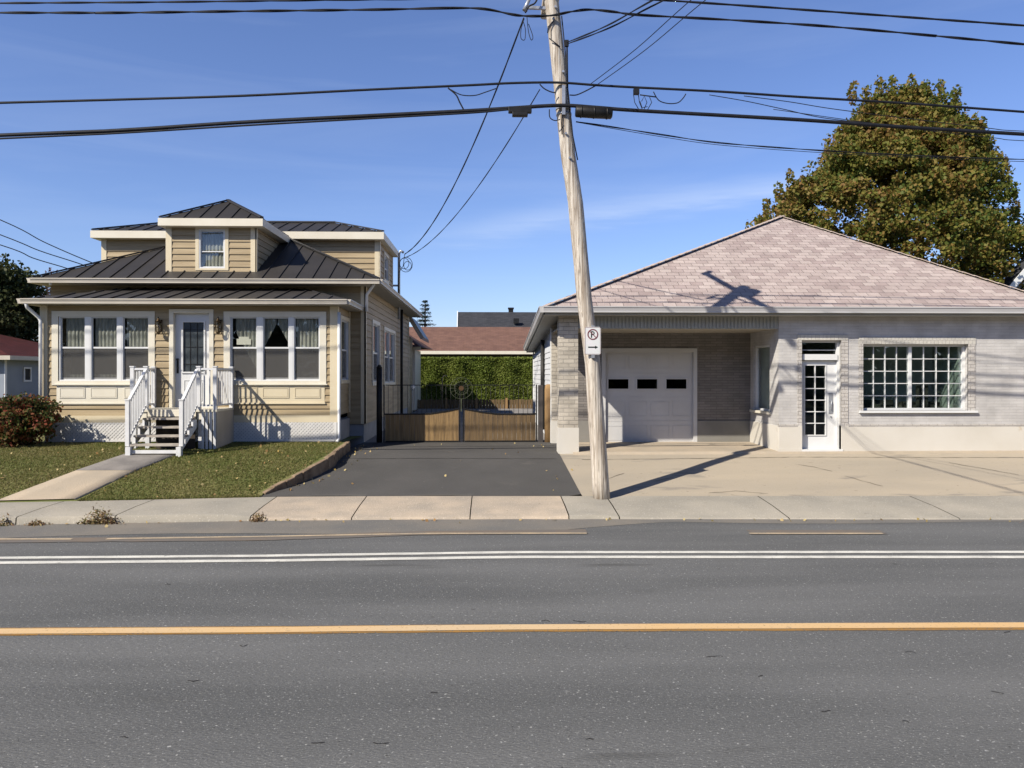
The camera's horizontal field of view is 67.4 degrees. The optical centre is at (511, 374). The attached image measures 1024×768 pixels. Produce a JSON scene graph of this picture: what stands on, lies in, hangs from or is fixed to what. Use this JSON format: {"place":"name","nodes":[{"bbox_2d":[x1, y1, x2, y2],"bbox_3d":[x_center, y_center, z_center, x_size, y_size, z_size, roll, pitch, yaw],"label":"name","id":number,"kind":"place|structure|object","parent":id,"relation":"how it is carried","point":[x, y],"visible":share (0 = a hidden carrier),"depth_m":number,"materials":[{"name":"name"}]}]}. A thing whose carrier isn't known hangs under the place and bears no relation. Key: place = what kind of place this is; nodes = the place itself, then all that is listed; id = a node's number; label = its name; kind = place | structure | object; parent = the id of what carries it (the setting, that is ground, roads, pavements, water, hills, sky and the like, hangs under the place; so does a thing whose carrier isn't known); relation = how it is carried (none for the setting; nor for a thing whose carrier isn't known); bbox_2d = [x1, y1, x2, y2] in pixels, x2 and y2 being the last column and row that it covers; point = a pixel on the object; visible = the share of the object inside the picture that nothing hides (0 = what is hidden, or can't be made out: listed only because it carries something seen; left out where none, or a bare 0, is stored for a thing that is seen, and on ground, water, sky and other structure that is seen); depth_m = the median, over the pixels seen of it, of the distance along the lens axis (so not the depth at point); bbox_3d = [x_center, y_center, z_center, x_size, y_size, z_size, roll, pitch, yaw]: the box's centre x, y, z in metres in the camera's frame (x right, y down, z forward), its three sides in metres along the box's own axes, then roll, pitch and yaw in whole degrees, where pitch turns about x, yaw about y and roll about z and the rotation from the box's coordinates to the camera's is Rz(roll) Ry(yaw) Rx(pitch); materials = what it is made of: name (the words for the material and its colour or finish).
{"place":"outdoors","nodes":[
{"label":"outdoors","id":0,"kind":"place"},
{"bbox_2d":[0,501,62,524],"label":"sidewalk","id":1,"kind":"structure","parent":0,"point":[13,510],"depth_m":12.90,"materials":[{"name":"concrete"}]},
{"bbox_2d":[0,244,65,267],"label":"side wire","id":2,"kind":"object","parent":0,"point":[32,257],"visible":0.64,"depth_m":25.03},
{"bbox_2d":[0,234,82,264],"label":"side wire","id":3,"kind":"object","parent":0,"point":[39,250],"visible":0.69,"depth_m":25.08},
{"bbox_2d":[0,219,91,262],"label":"side wire","id":4,"kind":"object","parent":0,"point":[45,242],"visible":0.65,"depth_m":25.09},
{"bbox_2d":[0,470,133,499],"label":"path","id":5,"kind":"structure","parent":0,"point":[76,484],"depth_m":14.15,"materials":[{"name":"concrete"}]},
{"bbox_2d":[16,499,153,524],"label":"sidewalk","id":6,"kind":"structure","parent":0,"point":[70,512],"depth_m":12.69,"materials":[{"name":"concrete"}]},
{"bbox_2d":[78,453,175,470],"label":"path","id":7,"kind":"structure","parent":0,"point":[130,462],"depth_m":15.51,"materials":[{"name":"concrete"}]},
{"bbox_2d":[0,435,361,501],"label":"lawn","id":8,"kind":"structure","parent":0,"point":[349,438],"depth_m":14.77,"materials":[{"name":"plant"}]},
{"bbox_2d":[0,391,63,448],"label":"shrub","id":9,"kind":"object","parent":8,"relation":"on","point":[22,419],"visible":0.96,"depth_m":17.15,"materials":[{"name":"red plant"}]},
{"bbox_2d":[124,366,233,456],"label":"porch stairs","id":10,"kind":"structure","parent":8,"relation":"on","point":[175,427],"depth_m":17.02,"materials":[{"name":"white wood"}]},
{"bbox_2d":[262,441,349,494],"bbox_3d":[-4.083,1.949,16.249,0.464,0.712,4.121,0,0,10],"label":"stone edging","id":11,"kind":"object","parent":8,"relation":"on","point":[330,460],"visible":0.82,"depth_m":15.62,"materials":[{"name":"grey stone"}]},
{"bbox_2d":[115,497,274,522],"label":"sidewalk","id":12,"kind":"structure","parent":0,"point":[198,510],"depth_m":12.81,"materials":[{"name":"concrete"}]},
{"bbox_2d":[251,496,365,520],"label":"sidewalk","id":13,"kind":"structure","parent":0,"point":[315,508],"depth_m":13.21,"materials":[{"name":"concrete"}]},
{"bbox_2d":[352,496,471,519],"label":"sidewalk","id":14,"kind":"structure","parent":0,"point":[407,507],"depth_m":13.24,"materials":[{"name":"concrete"}]},
{"bbox_2d":[261,442,581,496],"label":"driveway","id":15,"kind":"structure","parent":0,"point":[424,468],"depth_m":15.98,"materials":[{"name":"grey asphalt"}]},
{"bbox_2d":[352,458,552,458],"bbox_3d":[-1.460,1.888,17.246,4.931,0.010,0.105,0,0,0],"label":"driveway crack","id":16,"kind":"object","parent":15,"relation":"on","point":[487,458],"visible":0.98,"depth_m":17.25,"materials":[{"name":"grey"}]},
{"bbox_2d":[365,404,544,441],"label":"yard","id":17,"kind":"structure","parent":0,"point":[491,410],"depth_m":32.53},
{"bbox_2d":[376,365,381,442],"bbox_3d":[-3.444,0.825,19.932,0.170,2.150,0.170,0,0,-2],"label":"gate post","id":18,"kind":"object","parent":17,"relation":"on","point":[378,403],"visible":0.83,"depth_m":19.87,"materials":[{"name":"black metal"}]},
{"bbox_2d":[383,375,459,441],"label":"driveway gate","id":19,"kind":"structure","parent":18,"relation":"attached to","point":[442,426],"depth_m":19.93,"materials":[{"name":"brown wood"}]},
{"bbox_2d":[450,377,472,410],"bbox_3d":[-1.316,0.520,19.926,0.600,0.881,0.030,0,0,-2],"label":"gate ornament","id":20,"kind":"object","parent":19,"relation":"attached to","point":[461,388],"visible":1,"depth_m":19.93,"materials":[{"name":"metal"}]},
{"bbox_2d":[410,384,414,412],"bbox_3d":[-3.624,0.983,27.910,0.180,1.235,0.180,0,0,-2],"label":"globe lamp","id":21,"kind":"object","parent":17,"relation":"on","point":[412,388],"visible":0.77,"depth_m":27.90,"materials":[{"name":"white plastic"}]},
{"bbox_2d":[415,398,531,410],"bbox_3d":[-1.643,1.381,35.423,5.661,0.595,0.110,0,0,-2],"label":"wooden fence","id":22,"kind":"object","parent":17,"relation":"on","point":[437,404],"visible":0.73,"depth_m":35.44,"materials":[{"name":"brown wood"}]},
{"bbox_2d":[421,356,532,404],"bbox_3d":[-1.743,0.356,39.281,6.400,2.610,1.686,0,0,-2],"label":"cedar hedge","id":23,"kind":"object","parent":17,"relation":"on","point":[488,374],"visible":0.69,"depth_m":38.66,"materials":[{"name":"green plant"}]},
{"bbox_2d":[538,385,542,441],"bbox_3d":[0.744,1.089,20.028,0.125,1.623,0.120,0,0,-2],"label":"gate post","id":24,"kind":"object","parent":17,"relation":"on","point":[540,413],"visible":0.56,"depth_m":19.97,"materials":[{"name":"grey metal"}]},
{"bbox_2d":[463,384,536,441],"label":"driveway gate","id":25,"kind":"structure","parent":24,"relation":"attached to","point":[499,427],"depth_m":19.99,"materials":[{"name":"brown wood"}]},
{"bbox_2d":[386,327,534,356],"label":"brown roof house","id":26,"kind":"structure","parent":0,"point":[478,341],"depth_m":47.52,"materials":[{"name":"brown"}]},
{"bbox_2d":[15,409,959,524],"bbox_3d":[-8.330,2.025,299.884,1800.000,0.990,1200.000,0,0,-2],"label":"ground","id":27,"kind":"structure","parent":0,"point":[470,506],"depth_m":13.71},
{"bbox_2d":[0,335,38,398],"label":"red roof house","id":28,"kind":"structure","parent":27,"relation":"on","point":[19,366],"depth_m":30.66,"materials":[{"name":"paint"}]},
{"bbox_2d":[23,367,31,381],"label":"window","id":29,"kind":"structure","parent":28,"relation":"in","point":[27,371],"depth_m":30.93,"materials":[{"name":"white"}]},
{"bbox_2d":[0,253,47,341],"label":"shade tree","id":30,"kind":"object","parent":27,"relation":"on","point":[19,321],"visible":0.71,"depth_m":35.79,"materials":[{"name":"green plant"}]},
{"bbox_2d":[33,267,56,330],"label":"shade tree","id":31,"kind":"object","parent":27,"relation":"on","point":[48,290],"visible":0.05,"depth_m":50.66,"materials":[{"name":"green plant"}]},
{"bbox_2d":[16,199,428,446],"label":"bungalow house","id":32,"kind":"structure","parent":27,"relation":"on","point":[310,314],"depth_m":18.32,"materials":[{"name":"beige wood"}]},
{"bbox_2d":[52,311,154,384],"bbox_3d":[-9.626,-0.620,18.172,2.427,1.745,0.204,0,0,-2],"label":"window","id":33,"kind":"structure","parent":32,"relation":"in","point":[79,362],"depth_m":18.16,"materials":[{"name":"white plastic"}]},
{"bbox_2d":[155,317,161,334],"bbox_3d":[-8.309,-1.144,18.064,0.162,0.417,0.205,0,0,-2],"label":"wall lantern","id":34,"kind":"object","parent":32,"relation":"attached to","point":[159,331],"depth_m":18.04,"materials":[{"name":"black metal"}]},
{"bbox_2d":[175,313,208,406],"bbox_3d":[-7.602,-0.324,18.260,0.812,2.262,0.122,0,0,-2],"label":"door","id":35,"kind":"structure","parent":32,"relation":"in","point":[191,329],"depth_m":18.29,"materials":[{"name":"white plastic"}]},
{"bbox_2d":[215,317,221,334],"bbox_3d":[-6.922,-1.144,18.102,0.162,0.417,0.205,0,0,-2],"label":"wall lantern","id":36,"kind":"object","parent":32,"relation":"attached to","point":[219,328],"depth_m":18.08,"materials":[{"name":"black metal"}]},
{"bbox_2d":[224,311,326,384],"bbox_3d":[-5.611,-0.620,18.268,2.444,1.745,0.173,0,0,-2],"label":"window","id":37,"kind":"structure","parent":32,"relation":"in","point":[303,362],"depth_m":18.27,"materials":[{"name":"white plastic"}]},
{"bbox_2d":[341,315,349,383],"bbox_3d":[-4.209,-0.607,19.187,0.105,1.668,1.147,0,0,-2],"label":"window","id":38,"kind":"structure","parent":32,"relation":"in","point":[345,353],"depth_m":19.63,"materials":[{"name":"white plastic"}]},
{"bbox_2d":[371,319,379,385],"bbox_3d":[-3.880,-0.600,21.713,0.110,1.820,1.424,0,0,-2],"label":"window","id":39,"kind":"structure","parent":32,"relation":"in","point":[375,362],"depth_m":21.98,"materials":[{"name":"white plastic"}]},
{"bbox_2d":[383,251,388,283],"bbox_3d":[-4.010,-3.350,24.282,0.110,0.920,1.106,0,0,-2],"label":"window","id":40,"kind":"structure","parent":32,"relation":"in","point":[386,270],"depth_m":24.50,"materials":[{"name":"white plastic"}]},
{"bbox_2d":[383,326,395,384],"bbox_3d":[-3.962,-0.550,24.658,0.110,1.820,2.703,0,0,-2],"label":"window","id":41,"kind":"structure","parent":32,"relation":"in","point":[389,363],"depth_m":24.69,"materials":[{"name":"white plastic"}]},
{"bbox_2d":[398,255,412,291],"bbox_3d":[-3.622,-3.447,26.134,0.487,1.294,0.070,0,0,-2],"label":"wire coil","id":42,"kind":"object","parent":32,"relation":"hanging from","point":[401,268],"visible":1,"depth_m":26.13,"materials":[{"name":"black rubber"}]},
{"bbox_2d":[409,335,432,409],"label":"garden shed","id":43,"kind":"structure","parent":27,"relation":"on","point":[417,345],"depth_m":34.85,"materials":[{"name":"white"}]},
{"bbox_2d":[417,300,435,326],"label":"spruce tree","id":44,"kind":"object","parent":27,"relation":"on","point":[424,317],"visible":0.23,"depth_m":61.74,"materials":[{"name":"green plant"}]},
{"bbox_2d":[457,307,535,326],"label":"grey roof house","id":45,"kind":"structure","parent":27,"relation":"on","point":[510,318],"depth_m":63.68,"materials":[{"name":"grey"}]},
{"bbox_2d":[1,441,1023,526],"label":"fallen leaves","id":46,"kind":"object","parent":27,"relation":"on","point":[287,519],"visible":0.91,"depth_m":15.03,"materials":[{"name":"plant"}]},
{"bbox_2d":[545,384,549,441],"bbox_3d":[0.947,1.078,20.014,0.195,1.643,0.200,0,0,-2],"label":"gate post","id":47,"kind":"object","parent":27,"relation":"on","point":[547,412],"visible":0.72,"depth_m":19.92,"materials":[{"name":"brown wood"}]},
{"bbox_2d":[522,0,609,501],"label":"utility pole","id":48,"kind":"object","parent":27,"relation":"on","point":[595,406],"visible":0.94,"depth_m":13.92,"materials":[{"name":"grey wood"}]},
{"bbox_2d":[0,0,368,3],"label":"overhead cable","id":49,"kind":"object","parent":48,"relation":"attached to","point":[109,2],"visible":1,"depth_m":13.82,"materials":[{"name":"black rubber"}]},
{"bbox_2d":[404,17,523,254],"bbox_3d":[-1.718,-5.277,20.079,0.029,2.469,12.765,0,0,-18],"label":"service wire","id":50,"kind":"object","parent":48,"relation":"attached to","point":[477,133],"visible":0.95,"depth_m":17.02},
{"bbox_2d":[405,89,539,257],"bbox_3d":[-1.574,-4.530,20.088,0.020,1.354,12.847,0,0,-19],"label":"service wire","id":51,"kind":"object","parent":48,"relation":"attached to","point":[482,180],"visible":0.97,"depth_m":17.28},
{"bbox_2d":[0,103,1023,136],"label":"overhead cable","id":52,"kind":"object","parent":48,"relation":"attached to","point":[506,107],"visible":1,"depth_m":13.80,"materials":[{"name":"black rubber"}]},
{"bbox_2d":[0,109,507,139],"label":"overhead cable","id":53,"kind":"object","parent":52,"relation":"attached to","point":[253,125],"visible":1,"depth_m":13.68,"materials":[{"name":"black rubber"}]},
{"bbox_2d":[508,106,531,116],"bbox_3d":[0.144,-4.733,13.839,0.420,0.170,0.120,0,0,-2],"label":"terminal box","id":54,"kind":"object","parent":52,"relation":"hanging from","point":[519,111],"visible":1,"depth_m":13.79,"materials":[{"name":"black metal"}]},
{"bbox_2d":[575,105,612,119],"bbox_3d":[1.479,-4.731,13.876,0.675,0.242,0.220,0,0,-2],"label":"splice closure","id":55,"kind":"object","parent":52,"relation":"hanging from","point":[593,112],"visible":1,"depth_m":13.79,"materials":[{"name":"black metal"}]},
{"bbox_2d":[0,7,1023,44],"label":"overhead cable","id":56,"kind":"object","parent":48,"relation":"attached to","point":[506,13],"visible":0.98,"depth_m":13.79,"materials":[{"name":"black rubber"}]},
{"bbox_2d":[0,81,1023,112],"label":"overhead cable","id":57,"kind":"object","parent":48,"relation":"attached to","point":[498,83],"visible":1,"depth_m":13.82,"materials":[{"name":"black rubber"}]},
{"bbox_2d":[448,87,463,108],"bbox_3d":[-1.005,-4.950,13.806,0.307,0.417,0.025,0,0,-2],"label":"jumper wire","id":58,"kind":"object","parent":57,"relation":"hanging from","point":[457,97],"visible":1,"depth_m":13.80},
{"bbox_2d":[451,88,495,95],"bbox_3d":[-0.696,-5.079,13.815,0.823,0.153,0.018,0,0,-2],"label":"jumper wire","id":59,"kind":"object","parent":57,"relation":"hanging from","point":[474,95],"visible":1,"depth_m":13.81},
{"bbox_2d":[570,86,595,95],"bbox_3d":[1.285,-5.136,13.882,0.489,0.204,0.022,0,0,-2],"label":"jumper wire","id":60,"kind":"object","parent":57,"relation":"hanging from","point":[582,92],"visible":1,"depth_m":13.87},
{"bbox_2d":[591,0,690,83],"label":"road crossing wire","id":61,"kind":"object","parent":57,"relation":"attached to","point":[643,42],"visible":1,"depth_m":12.26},
{"bbox_2d":[633,88,655,108],"bbox_3d":[2.401,-4.975,13.902,0.416,0.380,0.080,0,0,-2],"label":"cable tap","id":62,"kind":"object","parent":57,"relation":"attached to","point":[635,91],"visible":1,"depth_m":13.89,"materials":[{"name":"black rubber"}]},
{"bbox_2d":[598,0,705,83],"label":"road crossing wire","id":63,"kind":"object","parent":57,"relation":"attached to","point":[654,42],"visible":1,"depth_m":12.27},
{"bbox_2d":[653,92,685,103],"bbox_3d":[2.856,-5.009,13.914,0.610,0.228,0.018,0,0,-2],"label":"jumper wire","id":64,"kind":"object","parent":57,"relation":"hanging from","point":[669,103],"visible":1,"depth_m":13.91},
{"bbox_2d":[520,20,525,40],"bbox_3d":[0.200,-6.246,13.910,0.101,0.400,0.013,0,0,-2],"label":"jumper wire","id":65,"kind":"object","parent":48,"relation":"hanging from","point":[525,31],"visible":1,"depth_m":13.91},
{"bbox_2d":[527,19,532,39],"bbox_3d":[0.325,-6.262,13.914,0.121,0.424,0.013,0,0,-2],"label":"jumper wire","id":66,"kind":"object","parent":48,"relation":"hanging from","point":[530,29],"visible":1,"depth_m":13.91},
{"bbox_2d":[585,325,600,357],"bbox_3d":[1.458,-0.591,13.888,0.290,0.591,0.066,0,0,-2],"label":"parking sign","id":67,"kind":"object","parent":48,"relation":"attached to","point":[592,340],"visible":1,"depth_m":13.86,"materials":[{"name":"white metal"}]},
{"bbox_2d":[567,0,653,42],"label":"road crossing wire","id":68,"kind":"object","parent":48,"relation":"attached to","point":[648,2],"visible":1,"depth_m":12.31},
{"bbox_2d":[567,0,664,43],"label":"road crossing wire","id":69,"kind":"object","parent":48,"relation":"attached to","point":[645,9],"visible":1,"depth_m":12.20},
{"bbox_2d":[576,121,1023,161],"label":"overhead cable","id":70,"kind":"object","parent":48,"relation":"attached to","point":[800,149],"visible":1,"depth_m":14.45,"materials":[{"name":"black rubber"}]},
{"bbox_2d":[654,0,1023,26],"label":"overhead cable","id":71,"kind":"object","parent":48,"relation":"attached to","point":[857,13],"visible":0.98,"depth_m":14.17,"materials":[{"name":"black rubber"}]},
{"bbox_2d":[523,215,1023,453],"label":"brick building","id":72,"kind":"structure","parent":27,"relation":"on","point":[780,333],"depth_m":18.35,"materials":[{"name":"white brick"}]},
{"bbox_2d":[606,352,692,441],"bbox_3d":[3.551,0.587,19.911,2.282,2.465,0.070,0,0,-2],"label":"garage door","id":73,"kind":"structure","parent":72,"relation":"in","point":[649,395],"depth_m":19.91,"materials":[{"name":"white metal"}]},
{"bbox_2d":[750,345,770,413],"bbox_3d":[6.236,0.120,19.130,0.190,1.684,1.330,0,0,-2],"label":"window","id":74,"kind":"structure","parent":72,"relation":"in","point":[758,410],"depth_m":19.65,"materials":[{"name":"white plastic"}]},
{"bbox_2d":[802,361,835,448],"bbox_3d":[7.249,0.714,18.161,0.836,2.080,0.105,0,0,-2],"label":"door","id":75,"kind":"structure","parent":72,"relation":"in","point":[818,377],"depth_m":18.18,"materials":[{"name":"white plastic"}]},
{"bbox_2d":[859,344,977,412],"bbox_3d":[9.544,0.094,18.142,2.810,1.617,0.280,0,0,-2],"label":"window","id":76,"kind":"structure","parent":72,"relation":"in","point":[909,371],"depth_m":18.21,"materials":[{"name":"white plastic"}]},
{"bbox_2d":[745,73,1023,291],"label":"maple tree","id":77,"kind":"object","parent":27,"relation":"on","point":[968,231],"visible":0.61,"depth_m":35.53,"materials":[{"name":"green plant"}]},
{"bbox_2d":[1004,257,1023,290],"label":"white gable house","id":78,"kind":"structure","parent":27,"relation":"on","point":[1016,278],"depth_m":34.51,"materials":[{"name":"grey"}]},
{"bbox_2d":[0,522,1023,767],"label":"road","id":79,"kind":"structure","parent":0,"point":[552,700],"depth_m":6.56,"materials":[{"name":"grey asphalt"}]},
{"bbox_2d":[0,529,586,542],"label":"worn line underlay","id":80,"kind":"object","parent":79,"relation":"on","point":[91,539],"visible":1,"depth_m":11.26,"materials":[{"name":"concrete"}]},
{"bbox_2d":[0,538,72,539],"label":"worn yellow line","id":81,"kind":"object","parent":80,"relation":"on","point":[35,538],"visible":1,"depth_m":11.18,"materials":[{"name":"paint"}]},
{"bbox_2d":[107,532,586,538],"bbox_3d":[-2.388,2.388,11.416,7.031,0.001,0.203,0,0,-3],"label":"worn yellow line","id":82,"kind":"object","parent":80,"relation":"on","point":[347,534],"visible":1,"depth_m":11.46,"materials":[{"name":"paint"}]},
{"bbox_2d":[0,519,1023,537],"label":"gutter strip","id":83,"kind":"object","parent":79,"relation":"on","point":[309,527],"visible":0.99,"depth_m":12.18,"materials":[{"name":"concrete"}]},
{"bbox_2d":[0,513,16,525],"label":"kerb weed","id":84,"kind":"object","parent":83,"relation":"on","point":[3,524],"visible":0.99,"depth_m":12.20,"materials":[{"name":"brown plant"}]},
{"bbox_2d":[23,518,52,525],"bbox_3d":[-7.584,2.360,12.284,0.530,0.129,0.294,0,0,-2],"label":"kerb weed","id":85,"kind":"object","parent":83,"relation":"on","point":[32,523],"visible":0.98,"depth_m":12.20,"materials":[{"name":"brown plant"}]},
{"bbox_2d":[76,506,123,524],"bbox_3d":[-6.615,2.247,12.363,0.887,0.363,0.306,0,0,-2],"label":"kerb weed","id":86,"kind":"object","parent":83,"relation":"on","point":[105,521],"visible":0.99,"depth_m":12.29,"materials":[{"name":"brown plant"}]},
{"bbox_2d":[249,511,265,521],"bbox_3d":[-4.155,2.308,12.574,0.268,0.229,0.296,0,0,-2],"label":"kerb weed","id":87,"kind":"object","parent":83,"relation":"on","point":[256,518],"visible":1,"depth_m":12.52,"materials":[{"name":"brown plant"}]},
{"bbox_2d":[0,622,1023,635],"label":"yellow line underlay","id":88,"kind":"object","parent":79,"relation":"on","point":[754,629],"visible":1,"depth_m":7.18,"materials":[{"name":"paint"}]},
{"bbox_2d":[0,622,1023,633],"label":"yellow line","id":89,"kind":"object","parent":88,"relation":"on","point":[509,627],"visible":1,"depth_m":7.26,"materials":[{"name":"paint"}]},
{"bbox_2d":[0,556,1023,563],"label":"white line","id":90,"kind":"object","parent":79,"relation":"on","point":[245,560],"visible":1,"depth_m":10.04,"materials":[{"name":"paint"}]},
{"bbox_2d":[0,551,1023,558],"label":"white line","id":91,"kind":"object","parent":79,"relation":"on","point":[268,555],"visible":1,"depth_m":10.32,"materials":[{"name":"paint"}]},
{"bbox_2d":[747,530,886,533],"bbox_3d":[4.622,2.392,11.662,2.038,0.001,0.320,0,0,0],"label":"worn road line","id":92,"kind":"object","parent":79,"relation":"on","point":[815,531],"visible":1,"depth_m":11.69,"materials":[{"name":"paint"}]},
{"bbox_2d":[750,533,882,533],"bbox_3d":[4.568,2.388,11.540,2.006,0.001,0.094,0,0,0],"label":"worn yellow line","id":93,"kind":"object","parent":92,"relation":"on","point":[816,533],"visible":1,"depth_m":11.53,"materials":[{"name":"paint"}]},
{"bbox_2d":[0,0,1023,342],"label":"sky","id":94,"kind":"structure","parent":0,"point":[649,199],"materials":[{"name":"blue"}]},
{"bbox_2d":[471,496,567,518],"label":"sidewalk","id":95,"kind":"structure","parent":0,"point":[517,507],"depth_m":13.30,"materials":[{"name":"concrete"}]},
{"bbox_2d":[561,496,618,518],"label":"sidewalk","id":96,"kind":"structure","parent":0,"point":[584,507],"depth_m":13.20,"materials":[{"name":"concrete"}]},
{"bbox_2d":[609,496,788,518],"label":"sidewalk","id":97,"kind":"structure","parent":0,"point":[691,507],"depth_m":13.33,"materials":[{"name":"concrete"}]},
{"bbox_2d":[560,453,1023,495],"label":"concrete lot","id":98,"kind":"structure","parent":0,"point":[917,474],"depth_m":15.83,"materials":[{"name":"beige concrete"}]},
{"bbox_2d":[582,457,986,459],"bbox_3d":[6.568,1.886,17.359,10.025,0.036,0.199,0,0,-1],"label":"forecourt joint","id":99,"kind":"object","parent":98,"relation":"on","point":[736,457],"visible":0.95,"depth_m":17.26,"materials":[{"name":"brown concrete"}]},
{"bbox_2d":[573,442,1023,454],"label":"building apron","id":100,"kind":"object","parent":98,"relation":"on","point":[630,448],"visible":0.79,"depth_m":18.11,"materials":[{"name":"concrete"}]},
{"bbox_2d":[759,496,958,519],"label":"sidewalk","id":101,"kind":"structure","parent":0,"point":[851,507],"depth_m":13.34,"materials":[{"name":"concrete"}]},
{"bbox_2d":[745,96,1023,131],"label":"overhead cable","id":102,"kind":"object","parent":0,"point":[882,115],"visible":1,"depth_m":14.49,"materials":[{"name":"black rubber"}]},
{"bbox_2d":[709,94,855,121],"bbox_3d":[8.161,-4.881,14.531,8.923,0.739,0.014,0,0,-2],"label":"overhead cable","id":103,"kind":"object","parent":102,"relation":"attached to","point":[778,108],"visible":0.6,"depth_m":14.44,"materials":[{"name":"black rubber"}]},
{"bbox_2d":[773,109,1023,140],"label":"overhead cable","id":104,"kind":"object","parent":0,"point":[924,130],"visible":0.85,"depth_m":14.62,"materials":[{"name":"black rubber"}]},
{"bbox_2d":[911,496,1023,519],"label":"sidewalk","id":105,"kind":"structure","parent":0,"point":[987,507],"depth_m":13.40,"materials":[{"name":"concrete"}]}
]}

